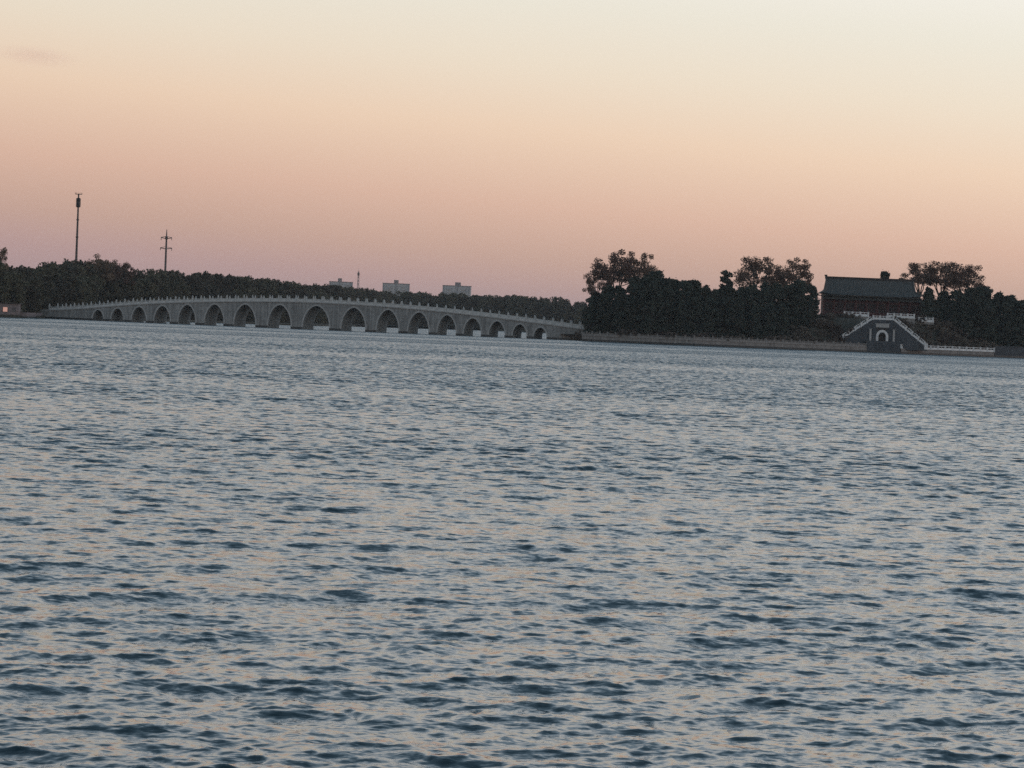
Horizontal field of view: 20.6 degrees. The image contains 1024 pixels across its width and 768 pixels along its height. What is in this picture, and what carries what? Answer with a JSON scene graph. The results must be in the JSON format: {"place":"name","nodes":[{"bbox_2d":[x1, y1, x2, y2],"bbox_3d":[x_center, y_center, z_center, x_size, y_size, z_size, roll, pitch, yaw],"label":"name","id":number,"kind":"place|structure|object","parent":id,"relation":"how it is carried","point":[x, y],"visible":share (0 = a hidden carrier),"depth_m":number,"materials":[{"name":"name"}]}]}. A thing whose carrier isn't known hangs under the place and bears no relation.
{"place":"outdoors","nodes":[
{"label":"outdoors","id":0,"kind":"place"},
{"bbox_2d":[75,192,81,260],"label":"telecom mast","id":1,"kind":"object","parent":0,"point":[78,203],"visible":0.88,"depth_m":1143.77,"materials":[{"name":"metal"}]},
{"bbox_2d":[160,230,171,270],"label":"power pole","id":2,"kind":"object","parent":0,"point":[165,248],"visible":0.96,"depth_m":1470.70,"materials":[{"name":"metal"}]},
{"bbox_2d":[0,314,545,332],"bbox_3d":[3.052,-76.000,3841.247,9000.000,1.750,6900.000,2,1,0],"label":"shore","id":3,"kind":"structure","parent":0,"point":[167,320],"depth_m":1025.70,"materials":[{"name":"grey stone"}]},
{"bbox_2d":[0,247,8,270],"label":"bare tree","id":4,"kind":"object","parent":3,"relation":"on","point":[3,253],"visible":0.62,"depth_m":767.40,"materials":[{"name":"brown plant"}]},
{"bbox_2d":[0,260,9,301],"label":"broadleaf tree","id":5,"kind":"object","parent":3,"relation":"on","point":[2,268],"visible":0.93,"depth_m":755.29,"materials":[{"name":"green plant"}]},
{"bbox_2d":[0,302,22,314],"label":"boathouse","id":6,"kind":"object","parent":3,"relation":"on","point":[6,308],"visible":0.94,"depth_m":749.45,"materials":[{"name":"brown paint"}]},
{"bbox_2d":[0,271,29,311],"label":"broadleaf tree","id":7,"kind":"object","parent":3,"relation":"on","point":[13,281],"visible":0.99,"depth_m":752.52,"materials":[{"name":"green plant"}]},
{"bbox_2d":[15,265,33,280],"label":"broadleaf tree","id":8,"kind":"object","parent":3,"relation":"on","point":[22,268],"visible":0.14,"depth_m":813.88,"materials":[{"name":"green plant"}]},
{"bbox_2d":[20,312,41,317],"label":"quay wall","id":9,"kind":"structure","parent":3,"relation":"on","point":[28,315],"depth_m":755.90,"materials":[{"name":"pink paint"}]},
{"bbox_2d":[22,284,40,312],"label":"broadleaf tree","id":10,"kind":"object","parent":3,"relation":"on","point":[33,298],"visible":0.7,"depth_m":765.05,"materials":[{"name":"green plant"}]},
{"bbox_2d":[37,290,50,309],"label":"broadleaf tree","id":11,"kind":"object","parent":3,"relation":"on","point":[45,306],"visible":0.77,"depth_m":783.25,"materials":[{"name":"green plant"}]},
{"bbox_2d":[38,262,65,281],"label":"broadleaf tree","id":12,"kind":"object","parent":3,"relation":"on","point":[54,267],"visible":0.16,"depth_m":852.68,"materials":[{"name":"green plant"}]},
{"bbox_2d":[43,288,61,309],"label":"broadleaf tree","id":13,"kind":"object","parent":3,"relation":"on","point":[56,293],"visible":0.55,"depth_m":793.05,"materials":[{"name":"green plant"}]},
{"bbox_2d":[53,282,67,305],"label":"broadleaf tree","id":14,"kind":"object","parent":3,"relation":"on","point":[62,289],"visible":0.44,"depth_m":836.53,"materials":[{"name":"green plant"}]},
{"bbox_2d":[61,270,80,306],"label":"broadleaf tree","id":15,"kind":"object","parent":3,"relation":"on","point":[71,278],"visible":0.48,"depth_m":848.65,"materials":[{"name":"green plant"}]},
{"bbox_2d":[67,278,92,305],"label":"broadleaf tree","id":16,"kind":"object","parent":3,"relation":"on","point":[84,291],"visible":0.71,"depth_m":852.71,"materials":[{"name":"green plant"}]},
{"bbox_2d":[73,259,107,296],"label":"broadleaf tree","id":17,"kind":"object","parent":3,"relation":"on","point":[92,270],"visible":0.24,"depth_m":886.00,"materials":[{"name":"green plant"}]},
{"bbox_2d":[87,281,107,304],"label":"broadleaf tree","id":18,"kind":"object","parent":3,"relation":"on","point":[101,293],"visible":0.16,"depth_m":878.35,"materials":[{"name":"green plant"}]},
{"bbox_2d":[84,253,115,280],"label":"tree","id":19,"kind":"object","parent":3,"relation":"on","point":[104,265],"visible":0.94,"depth_m":886.59,"materials":[{"name":"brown plant"}]},
{"bbox_2d":[104,282,123,303],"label":"broadleaf tree","id":20,"kind":"object","parent":3,"relation":"on","point":[111,289],"visible":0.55,"depth_m":888.83,"materials":[{"name":"green plant"}]},
{"bbox_2d":[105,259,135,298],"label":"tree","id":21,"kind":"object","parent":3,"relation":"on","point":[117,268],"visible":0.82,"depth_m":893.73,"materials":[{"name":"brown plant"}]},
{"bbox_2d":[109,277,139,302],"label":"broadleaf tree","id":22,"kind":"object","parent":3,"relation":"on","point":[129,293],"visible":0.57,"depth_m":893.22,"materials":[{"name":"green plant"}]},
{"bbox_2d":[127,281,145,301],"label":"broadleaf tree","id":23,"kind":"object","parent":3,"relation":"on","point":[138,286],"visible":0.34,"depth_m":900.77,"materials":[{"name":"green plant"}]},
{"bbox_2d":[133,268,146,300],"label":"broadleaf tree","id":24,"kind":"object","parent":3,"relation":"on","point":[139,274],"visible":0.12,"depth_m":924.31,"materials":[{"name":"green plant"}]},
{"bbox_2d":[138,278,158,301],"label":"broadleaf tree","id":25,"kind":"object","parent":3,"relation":"on","point":[151,288],"visible":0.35,"depth_m":911.13,"materials":[{"name":"green plant"}]},
{"bbox_2d":[143,277,162,300],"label":"broadleaf tree","id":26,"kind":"object","parent":3,"relation":"on","point":[156,281],"visible":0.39,"depth_m":919.74,"materials":[{"name":"green plant"}]},
{"bbox_2d":[143,268,169,285],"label":"broadleaf tree","id":27,"kind":"object","parent":3,"relation":"on","point":[160,272],"visible":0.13,"depth_m":943.98,"materials":[{"name":"green plant"}]},
{"bbox_2d":[159,286,172,317],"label":"broadleaf tree","id":28,"kind":"object","parent":3,"relation":"on","point":[166,291],"visible":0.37,"depth_m":926.48,"materials":[{"name":"green plant"}]},
{"bbox_2d":[164,283,183,298],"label":"broadleaf tree","id":29,"kind":"object","parent":3,"relation":"on","point":[176,289],"visible":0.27,"depth_m":942.87,"materials":[{"name":"green plant"}]},
{"bbox_2d":[174,280,190,299],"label":"broadleaf tree","id":30,"kind":"object","parent":3,"relation":"on","point":[182,287],"visible":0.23,"depth_m":954.94,"materials":[{"name":"green plant"}]},
{"bbox_2d":[182,274,202,285],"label":"broadleaf tree","id":31,"kind":"object","parent":3,"relation":"on","point":[190,280],"visible":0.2,"depth_m":987.26,"materials":[{"name":"green plant"}]},
{"bbox_2d":[189,283,203,319],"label":"broadleaf tree","id":32,"kind":"object","parent":3,"relation":"on","point":[197,289],"visible":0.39,"depth_m":972.77,"materials":[{"name":"green plant"}]},
{"bbox_2d":[192,270,214,285],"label":"broadleaf tree","id":33,"kind":"object","parent":3,"relation":"on","point":[209,280],"visible":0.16,"depth_m":1010.77,"materials":[{"name":"green plant"}]},
{"bbox_2d":[203,287,222,318],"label":"broadleaf tree","id":34,"kind":"object","parent":3,"relation":"on","point":[213,292],"visible":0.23,"depth_m":992.49,"materials":[{"name":"green plant"}]},
{"bbox_2d":[211,273,229,319],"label":"broadleaf tree","id":35,"kind":"object","parent":3,"relation":"on","point":[219,279],"visible":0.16,"depth_m":1028.59,"materials":[{"name":"green plant"}]},
{"bbox_2d":[223,273,240,290],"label":"broadleaf tree","id":36,"kind":"object","parent":3,"relation":"on","point":[234,280],"visible":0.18,"depth_m":1050.68,"materials":[{"name":"green plant"}]},
{"bbox_2d":[234,276,258,320],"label":"broadleaf tree","id":37,"kind":"object","parent":3,"relation":"on","point":[243,282],"visible":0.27,"depth_m":1059.26,"materials":[{"name":"green plant"}]},
{"bbox_2d":[246,291,258,321],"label":"broadleaf tree","id":38,"kind":"object","parent":3,"relation":"on","point":[250,318],"visible":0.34,"depth_m":1048.85,"materials":[{"name":"green plant"}]},
{"bbox_2d":[256,278,278,297],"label":"broadleaf tree","id":39,"kind":"object","parent":3,"relation":"on","point":[270,285],"visible":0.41,"depth_m":1075.94,"materials":[{"name":"green plant"}]},
{"bbox_2d":[36,295,597,340],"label":"arch bridge","id":40,"kind":"structure","parent":3,"relation":"on","point":[303,313],"depth_m":758.27,"materials":[{"name":"stone"}]},
{"bbox_2d":[315,292,327,323],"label":"broadleaf tree","id":41,"kind":"object","parent":3,"relation":"on","point":[320,318],"visible":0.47,"depth_m":1193.52,"materials":[{"name":"green plant"}]},
{"bbox_2d":[329,278,352,287],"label":"apartment building","id":42,"kind":"structure","parent":3,"relation":"on","point":[339,282],"depth_m":3270.63,"materials":[{"name":"paint"}]},
{"bbox_2d":[382,280,409,295],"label":"apartment building","id":43,"kind":"structure","parent":3,"relation":"on","point":[395,286],"depth_m":3270.42,"materials":[{"name":"paint"}]},
{"bbox_2d":[411,298,424,325],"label":"broadleaf tree","id":44,"kind":"object","parent":3,"relation":"on","point":[416,302],"visible":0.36,"depth_m":1579.50,"materials":[{"name":"green plant"}]},
{"bbox_2d":[409,292,429,325],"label":"broadleaf tree","id":45,"kind":"object","parent":3,"relation":"on","point":[417,297],"visible":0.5,"depth_m":1585.72,"materials":[{"name":"green plant"}]},
{"bbox_2d":[432,292,448,308],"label":"broadleaf tree","id":46,"kind":"object","parent":3,"relation":"on","point":[441,295],"visible":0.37,"depth_m":1574.16,"materials":[{"name":"green plant"}]},
{"bbox_2d":[447,298,462,327],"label":"broadleaf tree","id":47,"kind":"object","parent":3,"relation":"on","point":[455,301],"visible":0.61,"depth_m":1561.14,"materials":[{"name":"green plant"}]},
{"bbox_2d":[442,282,471,296],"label":"apartment building","id":48,"kind":"structure","parent":3,"relation":"on","point":[457,288],"depth_m":3270.59,"materials":[{"name":"paint"}]},
{"bbox_2d":[469,295,485,328],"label":"broadleaf tree","id":49,"kind":"object","parent":3,"relation":"on","point":[473,300],"visible":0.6,"depth_m":1558.14,"materials":[{"name":"green plant"}]},
{"bbox_2d":[496,294,514,328],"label":"broadleaf tree","id":50,"kind":"object","parent":3,"relation":"on","point":[503,302],"visible":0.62,"depth_m":1529.72,"materials":[{"name":"green plant"}]},
{"bbox_2d":[506,295,528,315],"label":"broadleaf tree","id":51,"kind":"object","parent":3,"relation":"on","point":[512,301],"visible":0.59,"depth_m":1521.21,"materials":[{"name":"green plant"}]},
{"bbox_2d":[512,297,527,330],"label":"broadleaf tree","id":52,"kind":"object","parent":3,"relation":"on","point":[519,306],"visible":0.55,"depth_m":1518.30,"materials":[{"name":"green plant"}]},
{"bbox_2d":[527,301,542,318],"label":"broadleaf tree","id":53,"kind":"object","parent":3,"relation":"on","point":[533,306],"visible":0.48,"depth_m":1503.54,"materials":[{"name":"green plant"}]},
{"bbox_2d":[538,306,552,331],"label":"broadleaf tree","id":54,"kind":"object","parent":3,"relation":"on","point":[545,311],"visible":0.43,"depth_m":1497.24,"materials":[{"name":"green plant"}]},
{"bbox_2d":[546,296,564,320],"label":"broadleaf tree","id":55,"kind":"object","parent":3,"relation":"on","point":[554,301],"visible":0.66,"depth_m":1501.26,"materials":[{"name":"green plant"}]},
{"bbox_2d":[552,298,571,321],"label":"broadleaf tree","id":56,"kind":"object","parent":3,"relation":"on","point":[562,302],"visible":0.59,"depth_m":1496.27,"materials":[{"name":"green plant"}]},
{"bbox_2d":[562,305,577,323],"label":"broadleaf tree","id":57,"kind":"object","parent":3,"relation":"on","point":[567,317],"visible":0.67,"depth_m":1489.82,"materials":[{"name":"green plant"}]},
{"bbox_2d":[573,306,584,325],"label":"broadleaf tree","id":58,"kind":"object","parent":3,"relation":"on","point":[578,317],"visible":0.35,"depth_m":1486.18,"materials":[{"name":"green plant"}]},
{"bbox_2d":[0,317,1023,767],"bbox_3d":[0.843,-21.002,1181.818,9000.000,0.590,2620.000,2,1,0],"label":"water","id":59,"kind":"structure","parent":0,"point":[280,547],"depth_m":39.84,"materials":[{"name":"blue liquid"}]},
{"bbox_2d":[0,0,1023,314],"label":"sky","id":60,"kind":"structure","parent":0,"point":[501,148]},
{"bbox_2d":[596,317,974,348],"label":"island ground","id":61,"kind":"structure","parent":0,"point":[848,323],"depth_m":734.79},
{"bbox_2d":[583,303,597,333],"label":"evergreen tree","id":62,"kind":"object","parent":61,"relation":"on","point":[590,316],"visible":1,"depth_m":728.42,"materials":[{"name":"green plant"}]},
{"bbox_2d":[582,266,613,300],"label":"bare tree","id":63,"kind":"object","parent":61,"relation":"on","point":[590,288],"visible":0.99,"depth_m":742.26,"materials":[{"name":"brown plant"}]},
{"bbox_2d":[593,295,614,333],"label":"evergreen tree","id":64,"kind":"object","parent":61,"relation":"on","point":[604,318],"visible":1,"depth_m":726.47,"materials":[{"name":"green plant"}]},
{"bbox_2d":[597,284,614,322],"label":"evergreen tree","id":65,"kind":"object","parent":61,"relation":"on","point":[608,289],"visible":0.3,"depth_m":739.81,"materials":[{"name":"green plant"}]},
{"bbox_2d":[590,249,643,293],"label":"bare tree","id":66,"kind":"object","parent":61,"relation":"on","point":[613,269],"visible":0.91,"depth_m":743.68,"materials":[{"name":"brown plant"}]},
{"bbox_2d":[623,275,639,310],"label":"evergreen tree","id":67,"kind":"object","parent":61,"relation":"on","point":[632,280],"visible":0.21,"depth_m":734.68,"materials":[{"name":"green plant"}]},
{"bbox_2d":[623,283,644,326],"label":"evergreen tree","id":68,"kind":"object","parent":61,"relation":"on","point":[632,289],"visible":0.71,"depth_m":726.68,"materials":[{"name":"green plant"}]},
{"bbox_2d":[615,253,662,282],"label":"bare tree","id":69,"kind":"object","parent":61,"relation":"on","point":[644,263],"visible":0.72,"depth_m":745.73,"materials":[{"name":"brown plant"}]},
{"bbox_2d":[635,276,655,324],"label":"evergreen tree","id":70,"kind":"object","parent":61,"relation":"on","point":[644,280],"visible":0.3,"depth_m":726.90,"materials":[{"name":"green plant"}]},
{"bbox_2d":[644,270,666,304],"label":"evergreen tree","id":71,"kind":"object","parent":61,"relation":"on","point":[653,275],"visible":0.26,"depth_m":732.63,"materials":[{"name":"green plant"}]},
{"bbox_2d":[658,278,682,329],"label":"evergreen tree","id":72,"kind":"object","parent":61,"relation":"on","point":[675,285],"visible":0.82,"depth_m":723.09,"materials":[{"name":"green plant"}]},
{"bbox_2d":[671,281,693,330],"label":"evergreen tree","id":73,"kind":"object","parent":61,"relation":"on","point":[686,294],"visible":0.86,"depth_m":721.66,"materials":[{"name":"green plant"}]},
{"bbox_2d":[691,286,715,332],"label":"evergreen tree","id":74,"kind":"object","parent":61,"relation":"on","point":[699,291],"visible":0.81,"depth_m":721.07,"materials":[{"name":"green plant"}]},
{"bbox_2d":[703,288,723,338],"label":"evergreen tree","id":75,"kind":"object","parent":61,"relation":"on","point":[715,293],"visible":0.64,"depth_m":722.77,"materials":[{"name":"green plant"}]},
{"bbox_2d":[581,331,866,351],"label":"embankment wall","id":76,"kind":"structure","parent":61,"relation":"on","point":[731,342],"depth_m":717.35,"materials":[{"name":"stone"}]},
{"bbox_2d":[719,270,733,290],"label":"cypress tree","id":77,"kind":"object","parent":61,"relation":"on","point":[729,282],"visible":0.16,"depth_m":737.35,"materials":[{"name":"green plant"}]},
{"bbox_2d":[715,288,744,332],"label":"evergreen tree","id":78,"kind":"object","parent":61,"relation":"on","point":[729,292],"visible":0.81,"depth_m":723.01,"materials":[{"name":"green plant"}]},
{"bbox_2d":[730,301,747,337],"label":"evergreen tree","id":79,"kind":"object","parent":61,"relation":"on","point":[740,320],"visible":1,"depth_m":718.26,"materials":[{"name":"green plant"}]},
{"bbox_2d":[739,284,764,338],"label":"evergreen tree","id":80,"kind":"object","parent":61,"relation":"on","point":[748,291],"visible":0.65,"depth_m":725.89,"materials":[{"name":"green plant"}]},
{"bbox_2d":[745,303,762,338],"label":"evergreen tree","id":81,"kind":"object","parent":61,"relation":"on","point":[756,327],"visible":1,"depth_m":719.06,"materials":[{"name":"green plant"}]},
{"bbox_2d":[733,256,786,287],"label":"bare tree","id":82,"kind":"object","parent":61,"relation":"on","point":[751,268],"visible":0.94,"depth_m":744.46,"materials":[{"name":"brown plant"}]},
{"bbox_2d":[775,284,800,331],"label":"evergreen tree","id":83,"kind":"object","parent":61,"relation":"on","point":[790,292],"visible":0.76,"depth_m":730.71,"materials":[{"name":"green plant"}]},
{"bbox_2d":[768,257,813,284],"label":"bare tree","id":84,"kind":"object","parent":61,"relation":"on","point":[788,275],"visible":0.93,"depth_m":744.13,"materials":[{"name":"brown plant"}]},
{"bbox_2d":[788,280,810,316],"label":"evergreen tree","id":85,"kind":"object","parent":61,"relation":"on","point":[794,283],"visible":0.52,"depth_m":738.90,"materials":[{"name":"green plant"}]},
{"bbox_2d":[792,282,810,326],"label":"evergreen tree","id":86,"kind":"object","parent":61,"relation":"on","point":[801,290],"visible":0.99,"depth_m":731.67,"materials":[{"name":"green plant"}]},
{"bbox_2d":[807,286,820,323],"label":"evergreen tree","id":87,"kind":"object","parent":61,"relation":"on","point":[813,293],"visible":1,"depth_m":732.04,"materials":[{"name":"green plant"}]},
{"bbox_2d":[818,275,922,318],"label":"temple hall","id":88,"kind":"structure","parent":61,"relation":"on","point":[877,297],"depth_m":750.15,"materials":[{"name":"tile"}]},
{"bbox_2d":[867,303,875,316],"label":"lattice door","id":89,"kind":"structure","parent":88,"relation":"in","point":[871,308],"depth_m":750.19,"materials":[{"name":"red paint"}]},
{"bbox_2d":[878,304,886,316],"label":"lattice door","id":90,"kind":"structure","parent":88,"relation":"in","point":[882,308],"depth_m":750.19,"materials":[{"name":"red paint"}]},
{"bbox_2d":[840,315,927,353],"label":"terrace gate","id":91,"kind":"structure","parent":61,"relation":"on","point":[883,335],"depth_m":729.09,"materials":[{"name":"grey stone"}]},
{"bbox_2d":[885,313,914,327],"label":"terrace wall","id":92,"kind":"structure","parent":61,"relation":"on","point":[911,319],"depth_m":738.34,"materials":[{"name":"stone"}]},
{"bbox_2d":[899,262,938,293],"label":"bare tree","id":93,"kind":"object","parent":61,"relation":"on","point":[914,267],"visible":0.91,"depth_m":764.21,"materials":[{"name":"brown plant"}]},
{"bbox_2d":[920,287,936,319],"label":"evergreen tree","id":94,"kind":"object","parent":61,"relation":"on","point":[929,304],"visible":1,"depth_m":743.44,"materials":[{"name":"green plant"}]},
{"bbox_2d":[917,261,962,295],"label":"bare tree","id":95,"kind":"object","parent":61,"relation":"on","point":[944,268],"visible":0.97,"depth_m":765.52,"materials":[{"name":"brown plant"}]},
{"bbox_2d":[937,296,950,320],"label":"evergreen tree","id":96,"kind":"object","parent":61,"relation":"on","point":[942,300],"visible":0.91,"depth_m":749.82,"materials":[{"name":"green plant"}]},
{"bbox_2d":[900,344,994,356],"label":"embankment wall","id":97,"kind":"structure","parent":61,"relation":"on","point":[951,351],"depth_m":737.18,"materials":[{"name":"stone"}]},
{"bbox_2d":[947,299,959,322],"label":"evergreen tree","id":98,"kind":"object","parent":61,"relation":"on","point":[954,303],"visible":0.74,"depth_m":753.75,"materials":[{"name":"green plant"}]},
{"bbox_2d":[945,289,965,313],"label":"evergreen tree","id":99,"kind":"object","parent":61,"relation":"on","point":[956,294],"visible":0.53,"depth_m":758.22,"materials":[{"name":"green plant"}]},
{"bbox_2d":[935,264,990,293],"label":"bare tree","id":100,"kind":"object","parent":61,"relation":"on","point":[966,280],"visible":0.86,"depth_m":764.42,"materials":[{"name":"brown plant"}]},
{"bbox_2d":[964,286,982,332],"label":"evergreen tree","id":101,"kind":"object","parent":61,"relation":"on","point":[971,293],"visible":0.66,"depth_m":758.08,"materials":[{"name":"green plant"}]},
{"bbox_2d":[972,285,998,338],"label":"evergreen tree","id":102,"kind":"object","parent":61,"relation":"on","point":[984,293],"visible":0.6,"depth_m":757.99,"materials":[{"name":"green plant"}]},
{"bbox_2d":[995,295,1014,341],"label":"evergreen tree","id":103,"kind":"object","parent":61,"relation":"on","point":[1007,299],"visible":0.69,"depth_m":761.32,"materials":[{"name":"green plant"}]},
{"bbox_2d":[994,346,1023,357],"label":"quay wall","id":104,"kind":"structure","parent":61,"relation":"on","point":[1009,352],"depth_m":746.91,"materials":[{"name":"grey stone"}]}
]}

